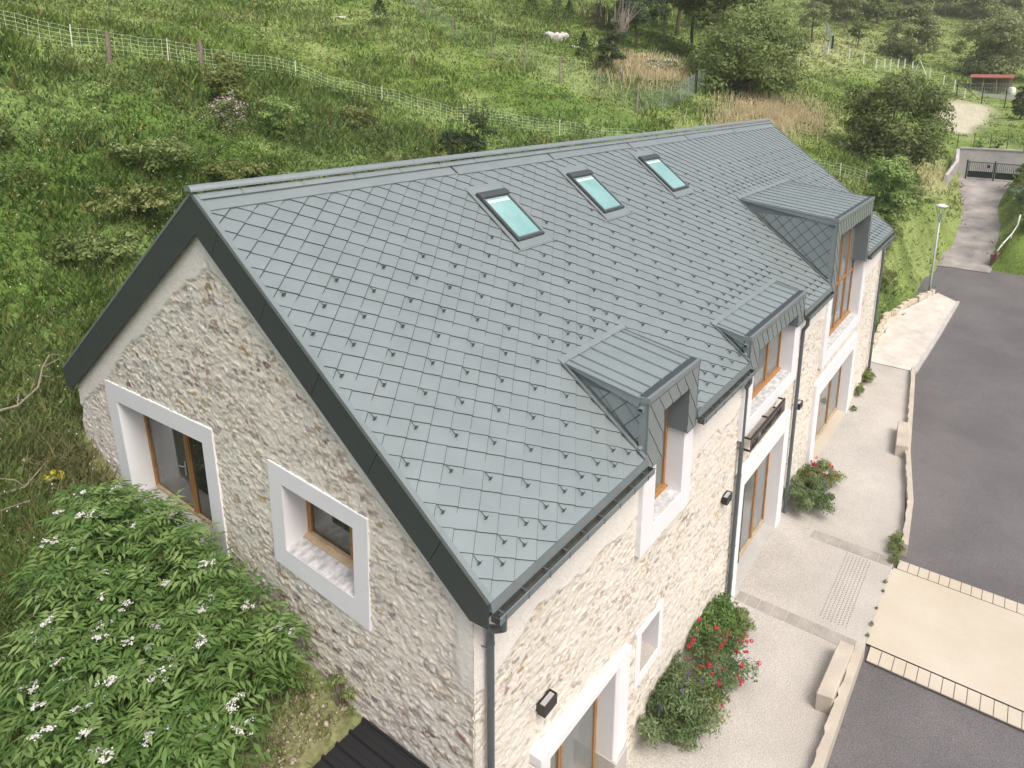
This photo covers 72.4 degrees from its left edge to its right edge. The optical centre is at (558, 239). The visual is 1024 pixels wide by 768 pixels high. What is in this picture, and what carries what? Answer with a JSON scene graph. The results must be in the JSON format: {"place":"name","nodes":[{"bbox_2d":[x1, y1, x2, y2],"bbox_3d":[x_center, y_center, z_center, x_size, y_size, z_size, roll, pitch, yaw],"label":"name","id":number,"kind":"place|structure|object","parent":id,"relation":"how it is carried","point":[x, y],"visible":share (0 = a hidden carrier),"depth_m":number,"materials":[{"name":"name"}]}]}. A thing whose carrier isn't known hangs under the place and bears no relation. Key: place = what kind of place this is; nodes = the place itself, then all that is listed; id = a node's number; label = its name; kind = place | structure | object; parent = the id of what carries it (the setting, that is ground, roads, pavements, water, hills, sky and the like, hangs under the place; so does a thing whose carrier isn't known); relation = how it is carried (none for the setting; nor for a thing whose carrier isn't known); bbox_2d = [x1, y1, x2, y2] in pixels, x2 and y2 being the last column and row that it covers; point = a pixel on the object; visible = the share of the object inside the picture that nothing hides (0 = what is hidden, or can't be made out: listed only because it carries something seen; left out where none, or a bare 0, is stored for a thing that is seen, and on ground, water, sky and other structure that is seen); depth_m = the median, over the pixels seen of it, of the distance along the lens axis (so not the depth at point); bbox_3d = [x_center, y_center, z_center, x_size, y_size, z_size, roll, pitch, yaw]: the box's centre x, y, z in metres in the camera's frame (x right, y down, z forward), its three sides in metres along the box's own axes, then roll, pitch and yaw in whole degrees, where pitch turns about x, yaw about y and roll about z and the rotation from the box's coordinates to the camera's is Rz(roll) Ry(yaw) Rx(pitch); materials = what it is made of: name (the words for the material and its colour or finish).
{"place":"outdoors","nodes":[
{"label":"outdoors","id":0,"kind":"place"},
{"bbox_2d":[0,0,1023,767],"bbox_3d":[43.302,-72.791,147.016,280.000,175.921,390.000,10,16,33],"label":"hillside","id":1,"kind":"structure","parent":0,"point":[970,116],"depth_m":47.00,"materials":[{"name":"green plant"}]},
{"bbox_2d":[0,117,24,140],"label":"bramble","id":2,"kind":"object","parent":1,"relation":"on","point":[5,133],"visible":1,"depth_m":23.82,"materials":[{"name":"green plant"}]},
{"bbox_2d":[0,354,58,410],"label":"dead branch","id":3,"kind":"object","parent":1,"relation":"on","point":[26,397],"visible":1,"depth_m":16.20,"materials":[{"name":"brown"}]},
{"bbox_2d":[0,531,78,649],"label":"elder bush","id":4,"kind":"object","parent":1,"relation":"on","point":[16,588],"visible":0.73,"depth_m":11.35,"materials":[{"name":"green plant"}]},
{"bbox_2d":[0,577,134,763],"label":"elder bush","id":5,"kind":"object","parent":1,"relation":"on","point":[57,634],"visible":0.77,"depth_m":10.24,"materials":[{"name":"green plant"}]},
{"bbox_2d":[0,636,180,767],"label":"elder bush","id":6,"kind":"object","parent":1,"relation":"on","point":[67,749],"visible":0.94,"depth_m":9.68,"materials":[{"name":"green plant"}]},
{"bbox_2d":[46,229,144,267],"bbox_3d":[-14.080,0.271,21.259,2.536,1.236,2.538,10,16,33],"label":"bramble","id":7,"kind":"object","parent":1,"relation":"on","point":[114,247],"visible":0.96,"depth_m":20.86,"materials":[{"name":"green plant"}]},
{"bbox_2d":[32,476,189,592],"bbox_3d":[-8.617,5.513,13.158,2.702,1.891,2.355,10,16,33],"label":"elder bush","id":8,"kind":"object","parent":1,"relation":"on","point":[93,509],"visible":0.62,"depth_m":12.92,"materials":[{"name":"green plant"}]},
{"bbox_2d":[19,488,236,657],"bbox_3d":[-7.402,5.938,12.079,2.665,2.175,2.874,10,16,33],"label":"elder bush","id":9,"kind":"object","parent":1,"relation":"on","point":[125,539],"visible":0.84,"depth_m":11.95,"materials":[{"name":"green plant"}]},
{"bbox_2d":[80,181,181,219],"bbox_3d":[-14.550,-1.320,23.727,2.841,1.361,2.919,10,16,33],"label":"bramble","id":10,"kind":"object","parent":1,"relation":"on","point":[143,195],"visible":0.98,"depth_m":23.37,"materials":[{"name":"green plant"}]},
{"bbox_2d":[101,133,194,170],"bbox_3d":[-15.310,-3.181,26.194,3.072,1.491,2.482,-8,16,-33],"label":"bramble","id":11,"kind":"object","parent":1,"relation":"on","point":[177,153],"visible":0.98,"depth_m":25.84,"materials":[{"name":"green plant"}]},
{"bbox_2d":[66,537,255,732],"bbox_3d":[-6.205,6.412,11.298,2.305,2.225,2.950,10,16,33],"label":"elder bush","id":12,"kind":"object","parent":1,"relation":"on","point":[212,594],"visible":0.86,"depth_m":11.04,"materials":[{"name":"green plant"}]},
{"bbox_2d":[71,658,260,767],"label":"elder bush","id":13,"kind":"object","parent":1,"relation":"on","point":[187,751],"visible":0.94,"depth_m":9.62,"materials":[{"name":"green plant"}]},
{"bbox_2d":[17,430,349,767],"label":"weeds","id":14,"kind":"object","parent":1,"relation":"on","point":[291,760],"visible":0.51,"depth_m":11.18,"materials":[{"name":"green plant"}]},
{"bbox_2d":[199,49,249,112],"bbox_3d":[-15.741,-7.351,32.862,2.325,3.107,2.985,-3,14,-15],"label":"hazel","id":15,"kind":"object","parent":1,"relation":"on","point":[225,78],"visible":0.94,"depth_m":32.37,"materials":[{"name":"green plant"}]},
{"bbox_2d":[206,91,247,135],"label":"wild rose","id":16,"kind":"object","parent":1,"relation":"on","point":[220,115],"visible":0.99,"depth_m":30.98,"materials":[{"name":"green plant"}]},
{"bbox_2d":[140,567,318,767],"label":"elder bush","id":17,"kind":"object","parent":1,"relation":"on","point":[260,638],"visible":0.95,"depth_m":10.65,"materials":[{"name":"green plant"}]},
{"bbox_2d":[199,157,270,187],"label":"bramble","id":18,"kind":"object","parent":1,"relation":"on","point":[253,170],"visible":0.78,"depth_m":27.12,"materials":[{"name":"green plant"}]},
{"bbox_2d":[256,93,309,140],"bbox_3d":[-12.934,-5.729,32.833,2.332,2.245,2.597,1,13,1],"label":"hazel","id":19,"kind":"object","parent":1,"relation":"on","point":[270,101],"visible":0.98,"depth_m":32.52,"materials":[{"name":"green plant"}]},
{"bbox_2d":[332,104,376,129],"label":"shrub","id":20,"kind":"object","parent":1,"relation":"on","point":[353,111],"visible":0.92,"depth_m":37.38,"materials":[{"name":"green plant"}]},
{"bbox_2d":[308,717,429,767],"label":"wooden deck","id":21,"kind":"structure","parent":1,"relation":"on","point":[365,743],"depth_m":10.75,"materials":[{"name":"grey wood"}]},
{"bbox_2d":[365,0,392,27],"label":"conifer","id":22,"kind":"object","parent":1,"relation":"on","point":[374,9],"visible":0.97,"depth_m":59.41,"materials":[{"name":"green plant"}]},
{"bbox_2d":[360,150,410,172],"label":"shrub","id":23,"kind":"object","parent":1,"relation":"on","point":[395,156],"visible":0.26,"depth_m":32.50,"materials":[{"name":"green plant"}]},
{"bbox_2d":[0,10,871,186],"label":"netting fence","id":24,"kind":"object","parent":1,"relation":"on","point":[70,35],"visible":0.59,"depth_m":41.24,"materials":[{"name":"grey metal"}]},
{"bbox_2d":[437,117,472,160],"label":"pointed shrub","id":25,"kind":"object","parent":1,"relation":"on","point":[450,136],"visible":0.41,"depth_m":35.73,"materials":[{"name":"green plant"}]},
{"bbox_2d":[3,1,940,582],"bbox_3d":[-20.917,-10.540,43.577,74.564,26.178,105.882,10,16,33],"label":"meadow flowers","id":26,"kind":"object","parent":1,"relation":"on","point":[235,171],"visible":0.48,"depth_m":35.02,"materials":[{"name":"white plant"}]},
{"bbox_2d":[454,97,501,159],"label":"pointed shrub","id":27,"kind":"object","parent":1,"relation":"on","point":[475,141],"visible":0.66,"depth_m":36.10,"materials":[{"name":"green plant"}]},
{"bbox_2d":[62,118,895,767],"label":"stone barn","id":28,"kind":"structure","parent":1,"relation":"on","point":[456,458],"depth_m":12.66,"materials":[{"name":"stone"}]},
{"bbox_2d":[140,415,215,556],"bbox_3d":[-7.722,4.645,14.161,3.410,2.460,0.520,10,16,33],"label":"window","id":29,"kind":"structure","parent":28,"relation":"in","point":[177,459],"depth_m":14.57,"materials":[{"name":"brown wood"}]},
{"bbox_2d":[287,500,354,597],"bbox_3d":[-3.705,4.770,11.358,1.760,1.346,0.510,10,16,33],"label":"window","id":30,"kind":"structure","parent":28,"relation":"in","point":[327,545],"depth_m":11.62,"materials":[{"name":"brown wood"}]},
{"bbox_2d":[536,688,556,717],"bbox_3d":[-0.204,7.389,11.139,0.200,0.200,0.340,10,16,33],"label":"wall lamp","id":31,"kind":"object","parent":28,"relation":"attached to","point":[546,703],"visible":1,"depth_m":11.06,"materials":[{"name":"black metal"}]},
{"bbox_2d":[550,697,597,767],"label":"door","id":32,"kind":"structure","parent":28,"relation":"in","point":[578,750],"depth_m":13.28,"materials":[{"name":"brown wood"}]},
{"bbox_2d":[640,640,656,671],"bbox_3d":[1.671,8.272,14.554,0.480,0.960,0.810,10,16,33],"label":"window","id":33,"kind":"structure","parent":28,"relation":"in","point":[647,649],"depth_m":14.72,"materials":[{"name":"white wood"}]},
{"bbox_2d":[653,408,679,521],"bbox_3d":[2.001,4.126,13.753,0.438,2.430,1.260,10,16,33],"label":"window","id":34,"kind":"structure","parent":28,"relation":"in","point":[664,494],"depth_m":14.29,"materials":[{"name":"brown wood"}]},
{"bbox_2d":[735,452,774,590],"bbox_3d":[5.586,7.723,20.115,0.430,3.350,4.150,10,16,33],"label":"door","id":35,"kind":"structure","parent":28,"relation":"in","point":[754,533],"depth_m":20.76,"materials":[{"name":"brown wood"}]},
{"bbox_2d":[738,397,785,451],"bbox_3d":[5.483,4.900,18.710,0.329,0.380,2.830,10,16,33],"label":"name sign","id":36,"kind":"object","parent":28,"relation":"attached to","point":[756,437],"visible":1,"depth_m":18.48,"materials":[{"name":"metal"}]},
{"bbox_2d":[750,330,790,417],"bbox_3d":[5.708,3.301,19.138,0.438,1.890,3.540,10,16,33],"label":"window","id":37,"kind":"structure","parent":28,"relation":"in","point":[768,376],"depth_m":19.69,"materials":[{"name":"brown wood"}]},
{"bbox_2d":[813,365,845,463],"bbox_3d":[10.407,6.402,27.054,0.430,2.950,6.150,10,16,33],"label":"door","id":38,"kind":"structure","parent":28,"relation":"in","point":[828,418],"depth_m":27.90,"materials":[{"name":"brown wood"}]},
{"bbox_2d":[827,225,857,350],"bbox_3d":[10.650,1.385,26.104,0.438,4.300,4.970,10,16,33],"label":"window","id":39,"kind":"structure","parent":28,"relation":"in","point":[841,318],"depth_m":26.95,"materials":[{"name":"brown wood"}]},
{"bbox_2d":[403,0,642,112],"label":"wire fence","id":40,"kind":"object","parent":1,"relation":"on","point":[559,69],"visible":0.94,"depth_m":55.54,"materials":[{"name":"grey metal"}]},
{"bbox_2d":[521,126,558,150],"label":"shrub","id":41,"kind":"object","parent":1,"relation":"on","point":[540,139],"visible":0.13,"depth_m":38.96,"materials":[{"name":"green plant"}]},
{"bbox_2d":[574,31,593,55],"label":"conifer","id":42,"kind":"object","parent":1,"relation":"on","point":[583,40],"visible":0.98,"depth_m":61.58,"materials":[{"name":"green plant"}]},
{"bbox_2d":[579,0,612,29],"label":"bare shrub","id":43,"kind":"object","parent":1,"relation":"on","point":[595,15],"visible":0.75,"depth_m":78.30,"materials":[{"name":"green plant"}]},
{"bbox_2d":[593,0,639,71],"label":"twiggy shrub","id":44,"kind":"object","parent":1,"relation":"on","point":[618,35],"visible":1,"depth_m":57.65,"materials":[{"name":"green plant"}]},
{"bbox_2d":[609,0,671,47],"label":"broadleaf tree","id":45,"kind":"object","parent":1,"relation":"on","point":[638,18],"visible":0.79,"depth_m":69.81,"materials":[{"name":"green plant"}]},
{"bbox_2d":[643,56,679,73],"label":"flowering shrub","id":46,"kind":"object","parent":1,"relation":"on","point":[670,61],"visible":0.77,"depth_m":61.69,"materials":[{"name":"white plant"}]},
{"bbox_2d":[638,69,716,110],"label":"fence","id":47,"kind":"object","parent":1,"relation":"on","point":[696,77],"visible":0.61,"depth_m":54.73,"materials":[{"name":"silver metal"}]},
{"bbox_2d":[671,0,712,50],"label":"broadleaf tree","id":48,"kind":"object","parent":1,"relation":"on","point":[683,5],"visible":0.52,"depth_m":76.90,"materials":[{"name":"green plant"}]},
{"bbox_2d":[666,0,793,45],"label":"broadleaf tree","id":49,"kind":"object","parent":1,"relation":"on","point":[713,8],"visible":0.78,"depth_m":68.74,"materials":[{"name":"green plant"}]},
{"bbox_2d":[680,4,812,97],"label":"broadleaf tree","id":50,"kind":"object","parent":1,"relation":"on","point":[762,65],"visible":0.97,"depth_m":60.43,"materials":[{"name":"green plant"}]},
{"bbox_2d":[584,45,959,197],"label":"dry grass","id":51,"kind":"structure","parent":1,"relation":"on","point":[778,110],"depth_m":58.93,"materials":[{"name":"beige plant"}]},
{"bbox_2d":[797,0,831,41],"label":"sparse tree","id":52,"kind":"object","parent":1,"relation":"on","point":[814,7],"visible":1,"depth_m":108.05,"materials":[{"name":"green plant"}]},
{"bbox_2d":[819,0,862,21],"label":"tree","id":53,"kind":"object","parent":1,"relation":"on","point":[835,15],"visible":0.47,"depth_m":142.33,"materials":[{"name":"green plant"}]},
{"bbox_2d":[833,0,867,28],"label":"sparse tree","id":54,"kind":"object","parent":1,"relation":"on","point":[848,11],"visible":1,"depth_m":133.05,"materials":[{"name":"green plant"}]},
{"bbox_2d":[847,20,873,46],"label":"fruit tree","id":55,"kind":"object","parent":1,"relation":"on","point":[858,25],"visible":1,"depth_m":110.89,"materials":[{"name":"green plant"}]},
{"bbox_2d":[843,0,885,21],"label":"tree","id":56,"kind":"object","parent":1,"relation":"on","point":[871,15],"visible":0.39,"depth_m":146.73,"materials":[{"name":"green plant"}]},
{"bbox_2d":[861,0,896,23],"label":"tree","id":57,"kind":"object","parent":1,"relation":"on","point":[885,10],"visible":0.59,"depth_m":150.91,"materials":[{"name":"green plant"}]},
{"bbox_2d":[880,264,900,288],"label":"bush","id":58,"kind":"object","parent":1,"relation":"on","point":[885,279],"depth_m":41.31,"materials":[{"name":"green plant"}]},
{"bbox_2d":[864,154,918,221],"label":"young tree","id":59,"kind":"object","parent":1,"relation":"on","point":[902,178],"visible":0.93,"depth_m":44.52,"materials":[{"name":"green plant"}]},
{"bbox_2d":[833,69,956,165],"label":"round tree","id":60,"kind":"object","parent":1,"relation":"on","point":[889,137],"visible":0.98,"depth_m":55.29,"materials":[{"name":"green plant"}]},
{"bbox_2d":[827,47,965,98],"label":"post fence","id":61,"kind":"object","parent":1,"relation":"on","point":[954,88],"visible":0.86,"depth_m":101.54,"materials":[{"name":"white wood"}]},
{"bbox_2d":[872,289,934,353],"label":"stone edging","id":62,"kind":"object","parent":1,"relation":"on","point":[903,306],"visible":0.62,"depth_m":40.99,"materials":[{"name":"beige stone"}]},
{"bbox_2d":[883,1,947,61],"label":"broad tree","id":63,"kind":"object","parent":1,"relation":"on","point":[924,39],"visible":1,"depth_m":105.84,"materials":[{"name":"green plant"}]},
{"bbox_2d":[898,187,934,207],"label":"bush","id":64,"kind":"object","parent":1,"relation":"on","point":[917,195],"visible":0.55,"depth_m":48.80,"materials":[{"name":"green plant"}]},
{"bbox_2d":[930,0,962,16],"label":"tree","id":65,"kind":"object","parent":1,"relation":"on","point":[939,6],"visible":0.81,"depth_m":178.68,"materials":[{"name":"green plant"}]},
{"bbox_2d":[944,149,959,184],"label":"wing wall","id":66,"kind":"structure","parent":1,"relation":"on","point":[951,171],"depth_m":62.28,"materials":[{"name":"grey concrete"}]},
{"bbox_2d":[943,0,981,17],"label":"tree","id":67,"kind":"object","parent":1,"relation":"on","point":[967,6],"visible":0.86,"depth_m":178.20,"materials":[{"name":"green plant"}]},
{"bbox_2d":[937,175,1012,272],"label":"drive","id":68,"kind":"structure","parent":1,"relation":"on","point":[976,235],"depth_m":53.63,"materials":[{"name":"concrete"}]},
{"bbox_2d":[964,159,1019,180],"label":"metal gate","id":69,"kind":"structure","parent":68,"relation":"on","point":[988,175],"depth_m":62.92,"materials":[{"name":"black metal"}]},
{"bbox_2d":[964,0,1000,20],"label":"tree","id":70,"kind":"object","parent":1,"relation":"on","point":[979,10],"visible":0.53,"depth_m":175.03,"materials":[{"name":"green plant"}]},
{"bbox_2d":[950,4,1023,73],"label":"broad tree","id":71,"kind":"object","parent":1,"relation":"on","point":[1003,52],"visible":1,"depth_m":106.85,"materials":[{"name":"green plant"}]},
{"bbox_2d":[957,147,1023,176],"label":"concrete wall","id":72,"kind":"structure","parent":1,"relation":"on","point":[1001,156],"depth_m":64.32,"materials":[{"name":"grey concrete"}]},
{"bbox_2d":[966,74,1023,98],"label":"animal shelter","id":73,"kind":"object","parent":1,"relation":"on","point":[1001,82],"visible":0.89,"depth_m":99.61,"materials":[{"name":"red"}]},
{"bbox_2d":[980,0,1021,18],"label":"tree","id":74,"kind":"object","parent":1,"relation":"on","point":[987,9],"visible":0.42,"depth_m":170.81,"materials":[{"name":"green plant"}]},
{"bbox_2d":[1008,184,1023,210],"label":"bush","id":75,"kind":"object","parent":1,"relation":"on","point":[1015,192],"visible":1,"depth_m":51.38,"materials":[{"name":"green plant"}]},
{"bbox_2d":[1011,86,1023,118],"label":"conifer hedge","id":76,"kind":"object","parent":1,"relation":"on","point":[1018,108],"visible":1,"depth_m":79.87,"materials":[{"name":"green plant"}]},
{"bbox_2d":[626,362,910,767],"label":"pavement","id":77,"kind":"structure","parent":0,"point":[778,720],"depth_m":19.08,"materials":[{"name":"concrete"}]},
{"bbox_2d":[637,663,722,751],"bbox_3d":[2.706,9.985,14.690,1.509,1.256,2.151,10,16,33],"label":"sage shrub","id":78,"kind":"object","parent":77,"relation":"on","point":[686,704],"visible":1,"depth_m":14.51,"materials":[{"name":"green plant"}]},
{"bbox_2d":[667,662,731,728],"bbox_3d":[3.095,9.983,15.245,1.394,0.808,1.563,-3,14,-15],"label":"herb shrub","id":79,"kind":"object","parent":77,"relation":"on","point":[713,710],"visible":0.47,"depth_m":15.06,"materials":[{"name":"green plant"}]},
{"bbox_2d":[671,617,760,710],"bbox_3d":[3.670,9.627,15.889,1.688,1.295,2.229,10,16,33],"label":"valerian","id":80,"kind":"object","parent":77,"relation":"on","point":[708,647],"visible":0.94,"depth_m":15.86,"materials":[{"name":"green plant"}]},
{"bbox_2d":[692,591,741,661],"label":"herb shrub","id":81,"kind":"object","parent":77,"relation":"on","point":[712,614],"visible":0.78,"depth_m":16.95,"materials":[{"name":"green plant"}]},
{"bbox_2d":[716,606,756,645],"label":"herb shrub","id":82,"kind":"object","parent":77,"relation":"on","point":[742,613],"visible":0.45,"depth_m":17.39,"materials":[{"name":"green plant"}]},
{"bbox_2d":[734,591,865,648],"bbox_3d":[6.135,9.891,18.079,3.320,0.051,0.460,10,16,33],"label":"paver band","id":83,"kind":"object","parent":77,"relation":"on","point":[820,631],"visible":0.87,"depth_m":18.10,"materials":[{"name":"grey"}]},
{"bbox_2d":[784,465,836,514],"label":"lavender shrub","id":84,"kind":"object","parent":77,"relation":"on","point":[808,496],"visible":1,"depth_m":22.40,"materials":[{"name":"green plant"}]},
{"bbox_2d":[796,466,831,493],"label":"lavender shrub","id":85,"kind":"object","parent":77,"relation":"on","point":[803,474],"visible":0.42,"depth_m":23.52,"materials":[{"name":"green plant"}]},
{"bbox_2d":[802,456,847,489],"bbox_3d":[9.015,8.036,23.929,1.515,0.980,1.225,-7,15,-31],"label":"valerian","id":86,"kind":"object","parent":77,"relation":"on","point":[823,464],"visible":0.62,"depth_m":23.86,"materials":[{"name":"green plant"}]},
{"bbox_2d":[815,640,853,713],"bbox_3d":[6.389,10.101,16.139,0.339,0.470,1.906,10,16,35],"label":"stone bench","id":87,"kind":"object","parent":77,"relation":"on","point":[830,684],"visible":0.82,"depth_m":15.85,"materials":[{"name":"stone"}]},
{"bbox_2d":[820,554,872,629],"bbox_3d":[7.947,9.635,19.285,0.760,0.028,3.200,10,16,33],"label":"tactile strip","id":88,"kind":"object","parent":77,"relation":"on","point":[843,619],"visible":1,"depth_m":18.92,"materials":[{"name":"concrete"}]},
{"bbox_2d":[810,530,895,568],"bbox_3d":[8.390,9.204,21.206,3.330,0.052,0.490,10,16,33],"label":"paver band","id":89,"kind":"object","parent":77,"relation":"on","point":[848,546],"visible":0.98,"depth_m":20.91,"materials":[{"name":"brown stone"}]},
{"bbox_2d":[886,530,905,557],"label":"kerb weed","id":90,"kind":"object","parent":77,"relation":"on","point":[895,538],"visible":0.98,"depth_m":20.74,"materials":[{"name":"green plant"}]},
{"bbox_2d":[894,421,909,456],"bbox_3d":[13.275,7.706,26.977,0.429,0.470,2.159,8,15,26],"label":"stone bench","id":91,"kind":"object","parent":77,"relation":"on","point":[902,441],"visible":0.92,"depth_m":26.52,"materials":[{"name":"stone"}]},
{"bbox_2d":[871,293,955,370],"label":"pavement","id":92,"kind":"structure","parent":0,"point":[906,339],"depth_m":38.44,"materials":[{"name":"beige concrete"}]},
{"bbox_2d":[827,266,1023,767],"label":"road","id":93,"kind":"structure","parent":0,"point":[967,465],"depth_m":23.54,"materials":[{"name":"grey asphalt"}]},
{"bbox_2d":[811,641,865,767],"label":"kerb wall","id":94,"kind":"structure","parent":93,"relation":"on","point":[831,728],"depth_m":15.25,"materials":[{"name":"concrete"}]},
{"bbox_2d":[901,367,915,556],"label":"kerb wall","id":95,"kind":"structure","parent":93,"relation":"on","point":[909,499],"depth_m":24.32,"materials":[{"name":"concrete"}]},
{"bbox_2d":[915,301,959,373],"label":"kerb","id":96,"kind":"structure","parent":93,"relation":"on","point":[931,346],"depth_m":37.52,"materials":[{"name":"grey concrete"}]},
{"bbox_2d":[928,204,947,290],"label":"street lamp","id":97,"kind":"object","parent":93,"relation":"on","point":[943,206],"visible":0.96,"depth_m":43.37,"materials":[{"name":"silver metal"}]},
{"bbox_2d":[866,568,1023,710],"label":"crossing","id":98,"kind":"object","parent":93,"relation":"on","point":[973,643],"visible":1,"depth_m":17.73,"materials":[{"name":"beige concrete"}]},
{"bbox_2d":[866,646,1023,731],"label":"paver band","id":99,"kind":"object","parent":93,"relation":"on","point":[971,699],"visible":1,"depth_m":16.16,"materials":[{"name":"grey stone"}]},
{"bbox_2d":[897,560,1023,614],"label":"paver band","id":100,"kind":"object","parent":93,"relation":"on","point":[977,593],"visible":1,"depth_m":19.43,"materials":[{"name":"grey stone"}]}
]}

